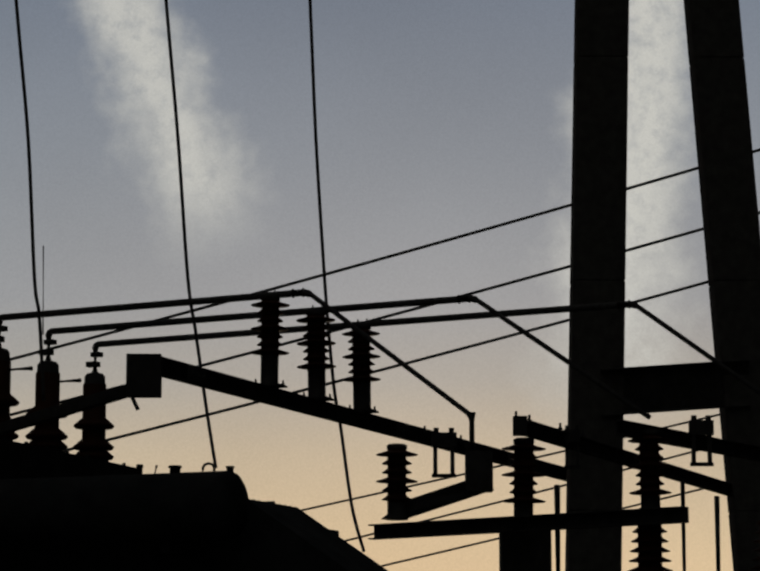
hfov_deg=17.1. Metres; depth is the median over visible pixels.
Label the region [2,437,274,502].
transformer fittings
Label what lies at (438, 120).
sky
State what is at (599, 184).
pole
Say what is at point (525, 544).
switch frame
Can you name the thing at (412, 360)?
overhead conductors
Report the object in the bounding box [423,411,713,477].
switch clamps
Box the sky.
[0,0,759,570]
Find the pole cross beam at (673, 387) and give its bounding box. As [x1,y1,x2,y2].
[600,359,751,415]
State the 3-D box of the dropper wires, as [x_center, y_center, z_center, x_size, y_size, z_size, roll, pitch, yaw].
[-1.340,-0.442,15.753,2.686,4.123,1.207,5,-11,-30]
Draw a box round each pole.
[565,0,628,570]
[683,0,759,570]
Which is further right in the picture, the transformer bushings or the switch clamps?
the switch clamps
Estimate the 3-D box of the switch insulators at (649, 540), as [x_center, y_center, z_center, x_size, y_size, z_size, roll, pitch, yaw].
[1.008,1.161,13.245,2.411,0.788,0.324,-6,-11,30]
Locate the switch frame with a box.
[368,416,759,570]
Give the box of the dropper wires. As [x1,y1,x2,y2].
[14,0,364,551]
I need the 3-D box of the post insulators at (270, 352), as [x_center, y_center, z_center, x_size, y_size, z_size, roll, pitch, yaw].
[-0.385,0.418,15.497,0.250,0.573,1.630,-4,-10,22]
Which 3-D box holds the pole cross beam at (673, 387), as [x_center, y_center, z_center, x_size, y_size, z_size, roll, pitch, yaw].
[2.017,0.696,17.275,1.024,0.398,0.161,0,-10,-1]
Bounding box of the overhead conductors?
[10,148,759,566]
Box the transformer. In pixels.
[0,438,387,570]
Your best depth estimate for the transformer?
14.14 m
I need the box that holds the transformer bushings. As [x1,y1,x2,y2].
[0,320,139,461]
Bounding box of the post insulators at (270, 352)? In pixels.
[250,293,380,411]
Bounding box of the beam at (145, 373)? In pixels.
[0,354,566,481]
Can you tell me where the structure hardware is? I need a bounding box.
[188,365,513,463]
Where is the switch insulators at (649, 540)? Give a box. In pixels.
[376,429,759,570]
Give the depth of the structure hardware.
15.37 m
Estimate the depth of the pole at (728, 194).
17.51 m
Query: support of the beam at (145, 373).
attached to the pole at (599, 184)
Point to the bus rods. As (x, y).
(325, 308)
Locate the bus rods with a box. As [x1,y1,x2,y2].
[0,288,759,450]

